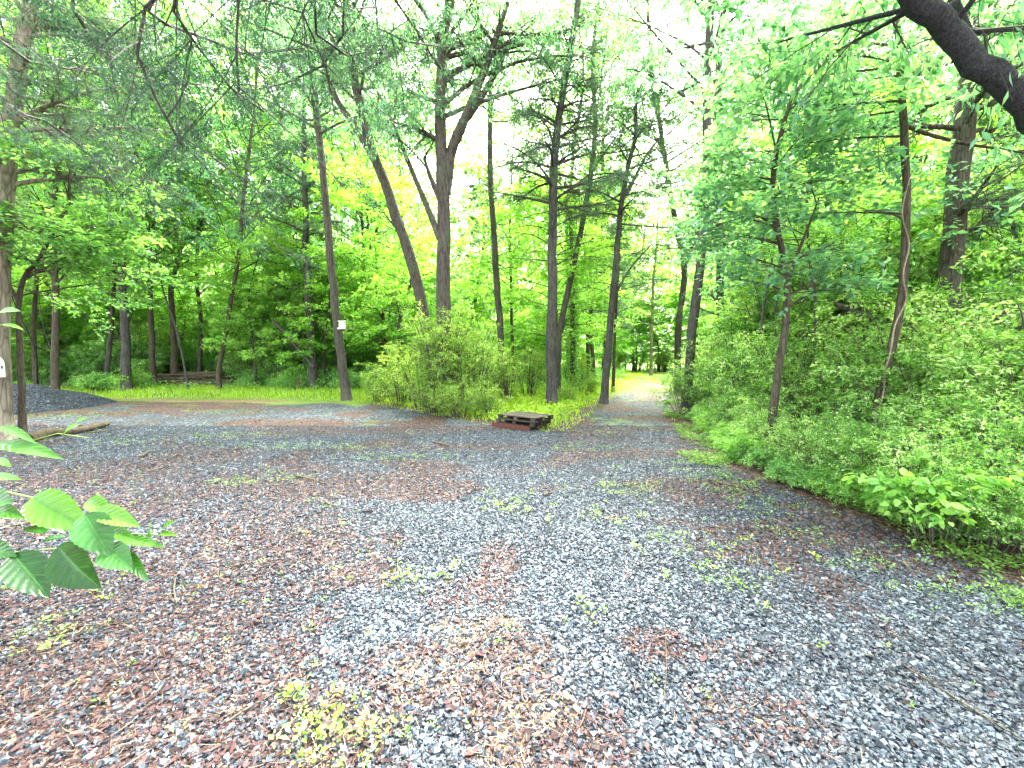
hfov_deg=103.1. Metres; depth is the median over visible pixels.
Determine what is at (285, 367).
thicket shrub
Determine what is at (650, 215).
background tree
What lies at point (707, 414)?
shrub
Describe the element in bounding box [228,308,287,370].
understory tree
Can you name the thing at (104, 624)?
stick
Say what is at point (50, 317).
background tree
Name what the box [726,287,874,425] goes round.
thicket shrub
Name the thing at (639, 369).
arching bush
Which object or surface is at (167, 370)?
thicket shrub
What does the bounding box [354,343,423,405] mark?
arching bush
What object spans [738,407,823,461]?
thicket shrub
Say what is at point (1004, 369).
pale sprayed shrub
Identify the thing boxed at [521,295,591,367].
understory tree
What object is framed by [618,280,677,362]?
understory tree
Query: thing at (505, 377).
arching bush
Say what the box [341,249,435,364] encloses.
understory tree
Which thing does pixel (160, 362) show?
thicket shrub
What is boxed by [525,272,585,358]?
understory tree
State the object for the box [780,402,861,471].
thicket shrub
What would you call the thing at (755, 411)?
thicket shrub
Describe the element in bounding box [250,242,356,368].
understory tree
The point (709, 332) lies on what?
thicket shrub
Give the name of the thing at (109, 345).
background tree
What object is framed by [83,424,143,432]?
stick
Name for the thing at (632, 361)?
arching bush
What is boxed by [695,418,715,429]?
shrub
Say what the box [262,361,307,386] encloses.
shrub
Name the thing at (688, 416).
shrub
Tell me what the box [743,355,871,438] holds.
thicket shrub
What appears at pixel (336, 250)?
thin sapling
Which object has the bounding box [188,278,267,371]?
understory tree
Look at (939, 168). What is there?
thin sapling
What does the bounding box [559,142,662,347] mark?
background tree
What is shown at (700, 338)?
thicket shrub
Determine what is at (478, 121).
sky
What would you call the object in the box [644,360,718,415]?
thicket shrub
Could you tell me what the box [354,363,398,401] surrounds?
arching bush
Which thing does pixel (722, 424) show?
shrub
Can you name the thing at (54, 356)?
leafy tree
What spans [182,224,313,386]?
understory tree
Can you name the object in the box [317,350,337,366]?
thicket shrub
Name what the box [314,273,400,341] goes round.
understory tree
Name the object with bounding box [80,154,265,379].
forked tree
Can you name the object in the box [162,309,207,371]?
understory tree
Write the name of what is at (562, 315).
curved tree
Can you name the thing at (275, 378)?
shrub
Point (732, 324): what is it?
thicket shrub
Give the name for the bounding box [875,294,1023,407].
pale sprayed shrub
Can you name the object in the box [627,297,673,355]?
understory tree
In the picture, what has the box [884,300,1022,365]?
pale sprayed shrub
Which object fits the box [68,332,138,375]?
thicket shrub
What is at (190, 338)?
understory tree
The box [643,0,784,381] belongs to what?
mossy tree
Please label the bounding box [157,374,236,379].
brush log
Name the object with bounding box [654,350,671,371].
arching bush
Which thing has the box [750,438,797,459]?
shrub
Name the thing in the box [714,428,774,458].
shrub
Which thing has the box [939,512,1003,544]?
shrub
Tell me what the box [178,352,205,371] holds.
thicket shrub
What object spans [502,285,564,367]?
understory tree
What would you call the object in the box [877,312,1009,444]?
pale sprayed shrub
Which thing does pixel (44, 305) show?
understory tree
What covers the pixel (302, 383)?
shrub
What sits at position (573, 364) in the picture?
ivy tree
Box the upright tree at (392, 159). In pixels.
[317,90,435,351]
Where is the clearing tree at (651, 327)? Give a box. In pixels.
[615,168,695,375]
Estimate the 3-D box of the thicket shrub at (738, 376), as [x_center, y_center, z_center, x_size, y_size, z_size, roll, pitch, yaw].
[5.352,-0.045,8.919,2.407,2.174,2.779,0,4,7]
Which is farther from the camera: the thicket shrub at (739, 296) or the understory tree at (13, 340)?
the understory tree at (13, 340)
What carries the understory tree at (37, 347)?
on the ground at (622, 408)
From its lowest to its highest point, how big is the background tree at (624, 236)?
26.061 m
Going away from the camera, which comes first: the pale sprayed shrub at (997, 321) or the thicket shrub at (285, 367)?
the pale sprayed shrub at (997, 321)
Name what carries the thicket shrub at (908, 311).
on the ground at (622, 408)
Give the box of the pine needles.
[0,428,1018,767]
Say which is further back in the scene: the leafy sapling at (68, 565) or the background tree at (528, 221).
the background tree at (528, 221)
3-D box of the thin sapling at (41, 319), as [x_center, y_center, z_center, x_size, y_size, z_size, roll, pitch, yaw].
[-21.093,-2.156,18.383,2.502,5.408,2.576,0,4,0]
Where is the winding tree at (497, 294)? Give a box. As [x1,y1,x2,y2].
[421,0,568,391]
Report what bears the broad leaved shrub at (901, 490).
on the ground at (622, 408)
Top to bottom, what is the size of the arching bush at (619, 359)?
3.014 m
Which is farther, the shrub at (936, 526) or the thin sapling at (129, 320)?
the thin sapling at (129, 320)
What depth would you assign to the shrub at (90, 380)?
18.88 m
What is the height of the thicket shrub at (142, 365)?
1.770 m
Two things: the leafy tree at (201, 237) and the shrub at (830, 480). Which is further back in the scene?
the leafy tree at (201, 237)
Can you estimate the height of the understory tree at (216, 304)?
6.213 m
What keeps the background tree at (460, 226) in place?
on the ground at (622, 408)
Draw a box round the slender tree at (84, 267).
[0,119,201,432]
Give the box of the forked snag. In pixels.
[557,51,701,403]
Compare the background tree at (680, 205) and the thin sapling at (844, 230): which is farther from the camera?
the background tree at (680, 205)
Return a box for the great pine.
[827,0,1023,356]
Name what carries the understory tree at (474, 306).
on the ground at (622, 408)
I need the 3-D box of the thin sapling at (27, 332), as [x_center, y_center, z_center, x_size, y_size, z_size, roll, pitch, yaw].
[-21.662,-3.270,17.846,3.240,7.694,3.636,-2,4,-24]
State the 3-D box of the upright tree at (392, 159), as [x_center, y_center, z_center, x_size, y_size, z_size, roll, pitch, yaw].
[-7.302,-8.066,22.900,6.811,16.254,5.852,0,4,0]
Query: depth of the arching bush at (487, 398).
10.91 m
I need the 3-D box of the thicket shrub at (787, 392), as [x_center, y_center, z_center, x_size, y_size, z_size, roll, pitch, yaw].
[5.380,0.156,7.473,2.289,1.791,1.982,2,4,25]
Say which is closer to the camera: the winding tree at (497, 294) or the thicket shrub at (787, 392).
the thicket shrub at (787, 392)
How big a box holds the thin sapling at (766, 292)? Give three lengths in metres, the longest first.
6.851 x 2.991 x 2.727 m
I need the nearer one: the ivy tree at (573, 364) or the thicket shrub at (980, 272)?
the thicket shrub at (980, 272)
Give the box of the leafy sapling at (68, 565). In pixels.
[0,307,176,597]
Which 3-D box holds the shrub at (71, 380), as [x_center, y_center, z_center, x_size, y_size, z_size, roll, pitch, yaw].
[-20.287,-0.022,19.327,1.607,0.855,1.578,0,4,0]
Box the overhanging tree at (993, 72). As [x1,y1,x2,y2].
[650,0,1023,178]
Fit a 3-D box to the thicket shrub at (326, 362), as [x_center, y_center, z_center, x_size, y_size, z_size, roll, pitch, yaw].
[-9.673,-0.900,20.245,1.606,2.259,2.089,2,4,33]
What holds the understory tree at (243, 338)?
on the ground at (622, 408)
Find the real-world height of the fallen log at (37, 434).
0.265 m
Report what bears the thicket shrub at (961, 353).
on the ground at (622, 408)
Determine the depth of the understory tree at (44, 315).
23.35 m
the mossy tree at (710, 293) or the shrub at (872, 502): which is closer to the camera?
the shrub at (872, 502)
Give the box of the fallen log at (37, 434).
[18,421,109,441]
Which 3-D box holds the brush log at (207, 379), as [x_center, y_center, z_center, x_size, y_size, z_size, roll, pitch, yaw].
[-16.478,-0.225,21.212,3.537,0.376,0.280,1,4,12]
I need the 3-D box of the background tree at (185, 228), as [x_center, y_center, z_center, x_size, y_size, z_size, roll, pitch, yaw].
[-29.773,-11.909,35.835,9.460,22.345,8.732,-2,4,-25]
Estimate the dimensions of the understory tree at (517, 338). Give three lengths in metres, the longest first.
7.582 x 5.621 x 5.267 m
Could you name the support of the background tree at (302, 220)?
on the ground at (622, 408)
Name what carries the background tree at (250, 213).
on the ground at (622, 408)
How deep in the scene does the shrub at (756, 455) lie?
5.74 m
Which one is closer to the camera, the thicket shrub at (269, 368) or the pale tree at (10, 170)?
the pale tree at (10, 170)
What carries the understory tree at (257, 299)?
on the ground at (622, 408)
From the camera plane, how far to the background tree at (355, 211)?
30.81 m
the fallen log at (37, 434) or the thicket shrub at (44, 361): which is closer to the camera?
the fallen log at (37, 434)
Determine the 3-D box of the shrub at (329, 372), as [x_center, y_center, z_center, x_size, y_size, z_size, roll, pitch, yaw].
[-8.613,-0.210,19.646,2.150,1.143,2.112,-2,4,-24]
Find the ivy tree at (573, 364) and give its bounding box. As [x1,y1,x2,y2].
[518,1,639,386]
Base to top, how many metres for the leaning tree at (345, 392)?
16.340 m
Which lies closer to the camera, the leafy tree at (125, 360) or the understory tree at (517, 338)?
the leafy tree at (125, 360)
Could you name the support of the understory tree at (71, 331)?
on the ground at (622, 408)
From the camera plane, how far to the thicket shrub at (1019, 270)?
7.24 m
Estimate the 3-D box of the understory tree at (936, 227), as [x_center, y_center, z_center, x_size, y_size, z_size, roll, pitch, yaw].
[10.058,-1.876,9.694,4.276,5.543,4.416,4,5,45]
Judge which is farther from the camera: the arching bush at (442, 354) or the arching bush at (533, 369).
the arching bush at (533, 369)
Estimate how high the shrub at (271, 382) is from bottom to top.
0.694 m
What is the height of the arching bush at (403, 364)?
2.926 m
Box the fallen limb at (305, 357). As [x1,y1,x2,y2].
[271,319,314,368]
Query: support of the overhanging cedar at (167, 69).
on the ground at (622, 408)
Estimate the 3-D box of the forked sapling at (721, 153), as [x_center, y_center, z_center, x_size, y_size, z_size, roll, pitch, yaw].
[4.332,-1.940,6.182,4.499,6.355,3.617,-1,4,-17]
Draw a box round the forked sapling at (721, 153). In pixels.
[634,0,971,441]
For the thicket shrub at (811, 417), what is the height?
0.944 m
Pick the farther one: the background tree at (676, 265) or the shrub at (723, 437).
the background tree at (676, 265)
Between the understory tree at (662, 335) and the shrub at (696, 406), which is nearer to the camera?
the shrub at (696, 406)
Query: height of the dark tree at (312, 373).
17.067 m
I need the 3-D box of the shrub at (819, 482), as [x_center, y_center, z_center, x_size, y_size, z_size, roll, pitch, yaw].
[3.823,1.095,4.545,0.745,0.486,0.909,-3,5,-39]
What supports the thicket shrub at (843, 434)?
on the ground at (622, 408)
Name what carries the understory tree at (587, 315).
on the ground at (622, 408)
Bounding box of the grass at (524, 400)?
[43,371,761,430]
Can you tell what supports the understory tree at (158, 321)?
on the ground at (622, 408)
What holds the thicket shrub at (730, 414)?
on the ground at (622, 408)
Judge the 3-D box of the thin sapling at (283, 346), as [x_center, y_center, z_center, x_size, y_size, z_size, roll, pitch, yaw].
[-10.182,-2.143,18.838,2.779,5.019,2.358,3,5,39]
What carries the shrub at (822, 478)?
on the ground at (622, 408)
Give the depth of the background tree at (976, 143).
19.73 m
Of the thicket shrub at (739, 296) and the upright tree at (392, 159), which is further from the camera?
the upright tree at (392, 159)
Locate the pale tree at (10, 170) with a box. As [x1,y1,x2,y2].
[0,0,203,441]
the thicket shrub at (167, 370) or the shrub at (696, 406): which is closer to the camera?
the shrub at (696, 406)
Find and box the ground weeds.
[1,397,1023,767]
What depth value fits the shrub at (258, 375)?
19.61 m
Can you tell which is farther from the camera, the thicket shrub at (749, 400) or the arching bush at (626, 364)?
the arching bush at (626, 364)
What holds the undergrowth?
on the ground at (622, 408)
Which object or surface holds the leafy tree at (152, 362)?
on the ground at (622, 408)
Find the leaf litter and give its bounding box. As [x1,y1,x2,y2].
[0,410,1023,767]
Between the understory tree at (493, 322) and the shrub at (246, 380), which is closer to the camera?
the shrub at (246, 380)
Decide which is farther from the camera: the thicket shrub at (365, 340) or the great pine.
the thicket shrub at (365, 340)
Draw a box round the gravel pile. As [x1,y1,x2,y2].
[13,383,116,414]
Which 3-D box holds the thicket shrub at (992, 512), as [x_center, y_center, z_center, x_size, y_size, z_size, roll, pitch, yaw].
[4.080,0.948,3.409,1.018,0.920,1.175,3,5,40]
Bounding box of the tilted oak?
[199,0,477,403]
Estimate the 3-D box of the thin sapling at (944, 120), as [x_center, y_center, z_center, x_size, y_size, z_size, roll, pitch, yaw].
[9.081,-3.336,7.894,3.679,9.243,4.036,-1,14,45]
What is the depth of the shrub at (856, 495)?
4.30 m
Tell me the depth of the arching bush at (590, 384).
16.96 m
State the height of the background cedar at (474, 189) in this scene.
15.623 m
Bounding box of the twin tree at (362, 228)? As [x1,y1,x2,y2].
[297,102,422,336]
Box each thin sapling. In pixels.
[11,234,77,383]
[14,282,83,386]
[72,259,139,365]
[83,274,163,344]
[94,171,210,389]
[129,269,193,365]
[207,255,250,374]
[231,279,283,335]
[257,264,319,363]
[265,280,319,374]
[310,226,369,307]
[339,269,382,372]
[714,148,857,415]
[720,203,825,372]
[730,0,921,430]
[798,60,1016,274]
[846,0,1023,248]
[861,136,1023,349]
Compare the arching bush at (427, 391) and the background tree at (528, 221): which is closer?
the arching bush at (427, 391)
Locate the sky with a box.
[2,0,997,358]
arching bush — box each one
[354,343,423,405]
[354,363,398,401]
[378,317,463,408]
[398,299,496,412]
[400,368,460,413]
[427,312,513,407]
[427,371,484,417]
[458,343,502,391]
[464,376,512,415]
[481,342,529,401]
[509,344,545,395]
[516,357,526,375]
[528,347,561,381]
[557,382,580,400]
[561,354,575,377]
[563,350,593,384]
[569,367,601,394]
[610,362,622,371]
[612,348,627,365]
[621,352,631,369]
[628,350,645,371]
[631,351,646,370]
[653,347,670,371]
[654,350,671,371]
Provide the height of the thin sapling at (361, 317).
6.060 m
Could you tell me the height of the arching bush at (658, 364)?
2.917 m
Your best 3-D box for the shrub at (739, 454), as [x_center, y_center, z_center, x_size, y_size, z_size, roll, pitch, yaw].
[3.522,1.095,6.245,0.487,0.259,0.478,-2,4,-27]
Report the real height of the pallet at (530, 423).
0.106 m
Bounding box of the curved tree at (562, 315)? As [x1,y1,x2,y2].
[516,0,680,391]
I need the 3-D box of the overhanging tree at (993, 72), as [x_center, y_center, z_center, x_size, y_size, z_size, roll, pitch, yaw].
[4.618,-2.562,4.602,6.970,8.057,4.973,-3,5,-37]
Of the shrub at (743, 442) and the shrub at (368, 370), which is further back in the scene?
the shrub at (368, 370)
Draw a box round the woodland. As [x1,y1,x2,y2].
[71,146,976,369]
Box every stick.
[60,621,151,626]
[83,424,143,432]
[138,450,152,457]
[173,577,180,603]
[226,693,273,722]
[294,474,325,483]
[663,635,667,703]
[708,478,744,488]
[901,663,1021,738]
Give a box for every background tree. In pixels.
[0,0,213,387]
[0,45,87,306]
[1,53,118,381]
[109,121,225,286]
[128,77,259,374]
[160,73,298,302]
[182,185,259,315]
[190,96,341,305]
[217,95,340,257]
[257,177,342,275]
[287,100,402,260]
[294,68,421,278]
[319,0,478,367]
[369,163,434,265]
[371,172,435,364]
[405,222,463,298]
[416,197,480,290]
[434,47,576,376]
[456,190,524,342]
[459,158,564,368]
[465,190,527,292]
[477,152,568,370]
[514,0,700,376]
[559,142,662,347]
[600,195,660,304]
[619,200,672,370]
[641,204,715,339]
[648,149,746,368]
[658,3,806,303]
[666,91,771,285]
[691,194,760,308]
[725,36,860,252]
[754,0,951,244]
[787,76,935,225]
[813,0,1023,208]
[914,12,1023,222]
[916,44,1023,196]
[918,59,1019,213]
[956,18,1022,218]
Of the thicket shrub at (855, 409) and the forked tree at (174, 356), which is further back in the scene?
the forked tree at (174, 356)
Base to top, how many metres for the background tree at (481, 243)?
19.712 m
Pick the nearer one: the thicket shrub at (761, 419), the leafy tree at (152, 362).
the thicket shrub at (761, 419)
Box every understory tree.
[11,199,46,346]
[11,265,111,361]
[11,268,108,380]
[11,270,44,365]
[11,273,83,375]
[11,317,69,372]
[12,263,101,351]
[26,278,147,360]
[38,273,169,352]
[49,270,169,364]
[50,255,175,353]
[126,251,237,371]
[154,301,211,346]
[161,315,209,363]
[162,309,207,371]
[163,294,234,370]
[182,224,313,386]
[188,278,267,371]
[201,292,245,357]
[203,257,299,335]
[204,320,249,373]
[222,267,323,367]
[227,327,266,363]
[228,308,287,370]
[235,274,332,362]
[236,253,357,367]
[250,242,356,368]
[254,207,391,376]
[264,276,362,358]
[267,267,368,352]
[281,287,355,358]
[282,137,492,376]
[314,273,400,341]
[336,252,411,354]
[340,245,418,345]
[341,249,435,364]
[373,246,477,371]
[403,287,495,368]
[407,251,491,356]
[453,301,490,377]
[455,261,543,366]
[469,283,526,361]
[476,153,636,348]
[495,295,544,361]
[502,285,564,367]
[504,196,625,380]
[504,288,568,374]
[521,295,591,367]
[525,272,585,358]
[580,288,634,363]
[581,320,627,359]
[585,267,649,365]
[613,300,656,370]
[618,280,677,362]
[624,289,688,370]
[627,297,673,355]
[656,285,725,341]
[665,284,734,367]
[673,257,758,356]
[697,40,1011,346]
[721,144,887,353]
[836,193,1021,333]
[852,172,994,255]
[974,16,1023,290]
[983,192,1023,237]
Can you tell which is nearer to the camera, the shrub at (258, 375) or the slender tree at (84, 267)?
the slender tree at (84, 267)
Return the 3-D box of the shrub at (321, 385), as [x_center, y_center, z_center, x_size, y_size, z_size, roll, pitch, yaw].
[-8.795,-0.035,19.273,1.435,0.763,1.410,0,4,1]
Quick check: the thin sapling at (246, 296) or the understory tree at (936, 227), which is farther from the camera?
the thin sapling at (246, 296)
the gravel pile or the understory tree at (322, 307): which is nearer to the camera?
the gravel pile
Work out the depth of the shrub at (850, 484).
4.37 m
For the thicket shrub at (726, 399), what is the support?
on the ground at (622, 408)
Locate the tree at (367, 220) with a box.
[294,85,424,375]
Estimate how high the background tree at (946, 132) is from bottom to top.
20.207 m
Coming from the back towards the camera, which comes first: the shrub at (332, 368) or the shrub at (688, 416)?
the shrub at (332, 368)
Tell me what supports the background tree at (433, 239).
on the ground at (622, 408)
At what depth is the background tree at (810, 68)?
17.63 m
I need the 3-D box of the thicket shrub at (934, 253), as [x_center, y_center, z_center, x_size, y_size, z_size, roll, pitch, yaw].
[7.873,-1.531,9.243,3.486,4.860,3.949,2,4,24]
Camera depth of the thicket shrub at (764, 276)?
14.10 m
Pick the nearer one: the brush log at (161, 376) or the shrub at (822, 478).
the shrub at (822, 478)
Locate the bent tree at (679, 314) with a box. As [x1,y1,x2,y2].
[543,0,745,391]
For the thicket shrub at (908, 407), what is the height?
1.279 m
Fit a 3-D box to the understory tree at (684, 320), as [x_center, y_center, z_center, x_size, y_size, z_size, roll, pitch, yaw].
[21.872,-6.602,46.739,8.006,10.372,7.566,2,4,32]
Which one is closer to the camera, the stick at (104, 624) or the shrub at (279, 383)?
the stick at (104, 624)
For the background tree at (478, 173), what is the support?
on the ground at (622, 408)
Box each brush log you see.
[157,374,223,376]
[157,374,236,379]
[157,375,232,379]
[158,378,236,383]
[158,381,234,384]
[171,378,226,380]
[179,371,224,374]
[196,379,223,380]
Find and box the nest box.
[337,321,353,329]
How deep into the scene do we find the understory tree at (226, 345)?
23.71 m
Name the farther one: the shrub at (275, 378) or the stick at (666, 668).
the shrub at (275, 378)
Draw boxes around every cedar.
[0,0,434,285]
[132,0,538,157]
[432,145,515,380]
[475,0,639,405]
[542,232,595,370]
[559,163,632,375]
[583,218,634,371]
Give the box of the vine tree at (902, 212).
[634,0,1023,460]
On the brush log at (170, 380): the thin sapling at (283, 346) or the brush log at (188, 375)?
the brush log at (188, 375)
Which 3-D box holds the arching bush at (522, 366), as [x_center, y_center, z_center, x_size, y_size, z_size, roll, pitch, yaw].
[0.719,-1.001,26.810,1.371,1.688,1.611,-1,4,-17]
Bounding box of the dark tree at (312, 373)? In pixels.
[234,20,369,389]
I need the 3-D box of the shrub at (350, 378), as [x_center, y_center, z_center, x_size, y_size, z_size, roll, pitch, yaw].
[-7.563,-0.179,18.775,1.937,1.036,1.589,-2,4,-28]
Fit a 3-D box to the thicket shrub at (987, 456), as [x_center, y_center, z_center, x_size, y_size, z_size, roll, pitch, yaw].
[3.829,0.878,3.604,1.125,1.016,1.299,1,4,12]
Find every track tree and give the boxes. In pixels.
[579,193,649,391]
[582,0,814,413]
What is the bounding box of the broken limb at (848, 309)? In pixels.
[823,297,874,321]
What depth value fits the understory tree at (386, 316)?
23.66 m
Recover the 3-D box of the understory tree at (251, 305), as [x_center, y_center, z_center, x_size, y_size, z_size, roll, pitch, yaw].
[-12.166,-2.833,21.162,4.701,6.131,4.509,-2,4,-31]
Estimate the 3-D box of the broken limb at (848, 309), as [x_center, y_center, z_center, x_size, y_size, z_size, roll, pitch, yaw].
[6.261,-1.387,7.520,0.804,0.497,0.210,2,4,23]
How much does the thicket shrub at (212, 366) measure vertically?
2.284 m
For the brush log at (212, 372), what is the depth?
21.23 m
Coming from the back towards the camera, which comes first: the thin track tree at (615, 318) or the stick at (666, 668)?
the thin track tree at (615, 318)
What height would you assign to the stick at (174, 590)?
0.016 m
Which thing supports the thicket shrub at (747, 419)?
on the ground at (622, 408)
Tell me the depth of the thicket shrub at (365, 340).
24.05 m
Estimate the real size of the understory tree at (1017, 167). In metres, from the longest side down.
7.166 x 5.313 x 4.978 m
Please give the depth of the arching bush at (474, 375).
12.29 m
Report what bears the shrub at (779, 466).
on the ground at (622, 408)
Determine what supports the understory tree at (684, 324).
on the ground at (622, 408)
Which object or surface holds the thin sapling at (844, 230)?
on the ground at (622, 408)
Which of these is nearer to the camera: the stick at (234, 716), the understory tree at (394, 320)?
the stick at (234, 716)
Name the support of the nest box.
attached to the leaning tree at (345, 392)
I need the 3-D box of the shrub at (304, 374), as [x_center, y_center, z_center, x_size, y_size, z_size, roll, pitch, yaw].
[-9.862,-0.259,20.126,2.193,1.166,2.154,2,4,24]
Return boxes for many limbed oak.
[329,0,612,409]
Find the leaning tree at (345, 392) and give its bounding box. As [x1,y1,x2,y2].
[178,0,401,400]
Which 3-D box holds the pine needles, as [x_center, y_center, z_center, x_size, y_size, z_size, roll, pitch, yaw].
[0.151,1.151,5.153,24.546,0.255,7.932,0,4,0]
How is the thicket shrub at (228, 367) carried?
on the ground at (622, 408)
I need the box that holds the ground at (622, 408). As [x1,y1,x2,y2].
[0,360,1023,767]
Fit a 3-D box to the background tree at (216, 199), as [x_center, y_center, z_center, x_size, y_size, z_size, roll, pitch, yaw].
[-23.332,-12.032,31.015,11.447,23.187,9.866,3,5,37]
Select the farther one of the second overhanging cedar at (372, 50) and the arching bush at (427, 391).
the arching bush at (427, 391)
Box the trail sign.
[0,358,5,376]
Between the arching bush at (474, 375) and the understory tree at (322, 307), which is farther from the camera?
the understory tree at (322, 307)
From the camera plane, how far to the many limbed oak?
11.98 m
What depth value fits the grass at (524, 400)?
16.64 m
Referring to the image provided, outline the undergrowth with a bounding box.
[12,366,1011,501]
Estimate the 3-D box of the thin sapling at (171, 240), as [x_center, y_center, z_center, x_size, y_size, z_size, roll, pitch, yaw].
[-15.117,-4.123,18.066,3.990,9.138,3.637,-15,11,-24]
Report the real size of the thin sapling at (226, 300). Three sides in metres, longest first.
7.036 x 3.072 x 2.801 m
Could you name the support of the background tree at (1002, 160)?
on the ground at (622, 408)
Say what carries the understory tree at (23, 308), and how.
on the ground at (622, 408)
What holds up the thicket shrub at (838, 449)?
on the ground at (622, 408)
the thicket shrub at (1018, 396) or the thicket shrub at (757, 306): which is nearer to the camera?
the thicket shrub at (1018, 396)
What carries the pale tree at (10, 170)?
on the ground at (622, 408)
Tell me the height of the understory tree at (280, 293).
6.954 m
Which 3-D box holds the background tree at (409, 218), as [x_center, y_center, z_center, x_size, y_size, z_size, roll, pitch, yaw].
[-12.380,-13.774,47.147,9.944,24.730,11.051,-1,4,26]
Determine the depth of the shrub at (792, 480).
4.94 m
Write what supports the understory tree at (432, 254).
on the ground at (622, 408)
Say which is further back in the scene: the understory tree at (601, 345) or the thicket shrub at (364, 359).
the understory tree at (601, 345)
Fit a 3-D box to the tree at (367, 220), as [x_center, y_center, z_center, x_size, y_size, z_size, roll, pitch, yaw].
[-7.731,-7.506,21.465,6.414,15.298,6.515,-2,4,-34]
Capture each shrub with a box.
[11,345,69,384]
[11,346,28,380]
[31,347,73,384]
[59,357,80,382]
[65,343,111,376]
[66,376,100,390]
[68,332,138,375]
[69,371,117,390]
[92,367,154,388]
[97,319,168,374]
[107,379,133,390]
[116,338,170,378]
[131,358,149,375]
[134,377,159,388]
[155,340,194,373]
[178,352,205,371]
[184,345,218,371]
[212,351,241,375]
[215,344,263,378]
[235,375,263,386]
[238,369,274,386]
[249,333,293,378]
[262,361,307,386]
[266,376,276,387]
[268,365,307,386]
[272,348,305,374]
[274,376,301,389]
[281,376,308,389]
[287,347,337,372]
[294,368,327,382]
[299,346,337,374]
[307,366,336,382]
[311,376,335,388]
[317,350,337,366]
[318,368,352,383]
[327,371,366,388]
[329,370,367,388]
[345,344,363,371]
[346,323,383,368]
[350,361,387,385]
[356,346,385,375]
[373,351,404,379]
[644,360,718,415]
[661,339,763,406]
[667,316,737,390]
[681,376,768,431]
[682,300,751,372]
[686,411,698,420]
[690,408,726,425]
[692,332,814,410]
[692,401,717,415]
[694,304,792,396]
[694,379,756,408]
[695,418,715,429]
[698,389,711,403]
[698,422,737,445]
[699,411,714,420]
[706,301,802,393]
[709,392,766,426]
[710,386,766,426]
[710,433,740,451]
[714,214,889,395]
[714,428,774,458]
[715,403,766,437]
[721,427,752,441]
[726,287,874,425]
[726,448,757,461]
[727,410,779,448]
[728,400,778,424]
[729,390,765,412]
[730,385,798,441]
[734,217,859,328]
[736,345,890,431]
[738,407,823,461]
[740,443,794,470]
[742,321,907,431]
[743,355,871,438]
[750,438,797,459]
[756,209,940,414]
[756,416,820,468]
[763,456,816,485]
[770,260,994,421]
[771,198,988,406]
[774,466,814,489]
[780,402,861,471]
[783,406,879,466]
[791,463,841,495]
[793,392,889,455]
[800,411,939,483]
[801,454,891,506]
[802,415,934,505]
[803,460,874,502]
[804,320,944,420]
[804,328,994,448]
[809,245,1022,448]
[810,462,859,494]
[822,476,878,510]
[824,234,1017,360]
[825,324,1023,459]
[835,410,1022,519]
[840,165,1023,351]
[841,301,1023,467]
[841,452,1023,546]
[841,466,914,525]
[847,424,1023,550]
[850,357,1023,499]
[859,378,1018,469]
[860,332,1023,440]
[869,265,1023,449]
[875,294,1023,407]
[875,494,992,543]
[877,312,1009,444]
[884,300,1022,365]
[894,311,1023,448]
[897,239,1023,348]
[897,373,1023,508]
[915,231,1023,329]
[920,241,1023,461]
[920,442,1023,555]
[922,357,1023,484]
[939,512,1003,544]
[955,455,1023,543]
[963,301,1023,360]
[971,491,1023,549]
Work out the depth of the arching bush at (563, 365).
26.02 m
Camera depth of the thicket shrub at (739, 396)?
7.74 m
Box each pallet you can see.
[492,420,547,431]
[496,417,550,426]
[498,411,552,422]
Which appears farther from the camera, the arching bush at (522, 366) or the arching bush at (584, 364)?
the arching bush at (522, 366)
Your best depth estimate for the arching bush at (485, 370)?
14.87 m
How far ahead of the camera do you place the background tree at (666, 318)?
49.96 m
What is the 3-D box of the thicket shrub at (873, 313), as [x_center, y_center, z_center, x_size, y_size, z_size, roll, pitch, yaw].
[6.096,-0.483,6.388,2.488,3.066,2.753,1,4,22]
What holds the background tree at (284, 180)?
on the ground at (622, 408)
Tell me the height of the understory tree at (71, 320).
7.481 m
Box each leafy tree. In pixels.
[0,0,209,388]
[0,0,254,386]
[0,0,262,390]
[1,1,174,384]
[68,0,371,389]
[91,0,296,371]
[160,0,368,314]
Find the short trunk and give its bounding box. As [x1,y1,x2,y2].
[675,0,883,387]
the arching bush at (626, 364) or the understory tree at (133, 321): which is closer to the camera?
the understory tree at (133, 321)
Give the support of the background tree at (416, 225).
on the ground at (622, 408)
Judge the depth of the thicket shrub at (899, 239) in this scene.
8.30 m
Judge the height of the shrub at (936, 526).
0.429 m
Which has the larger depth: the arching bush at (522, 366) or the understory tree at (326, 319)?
the arching bush at (522, 366)
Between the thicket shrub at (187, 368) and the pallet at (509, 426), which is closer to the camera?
the pallet at (509, 426)
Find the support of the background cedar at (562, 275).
on the ground at (622, 408)
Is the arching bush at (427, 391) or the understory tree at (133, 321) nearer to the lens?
the arching bush at (427, 391)
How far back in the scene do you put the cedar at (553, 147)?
12.52 m
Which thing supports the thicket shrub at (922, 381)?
on the ground at (622, 408)
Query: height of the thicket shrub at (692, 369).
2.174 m
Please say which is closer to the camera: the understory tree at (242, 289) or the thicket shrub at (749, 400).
the thicket shrub at (749, 400)
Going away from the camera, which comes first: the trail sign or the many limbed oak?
the trail sign

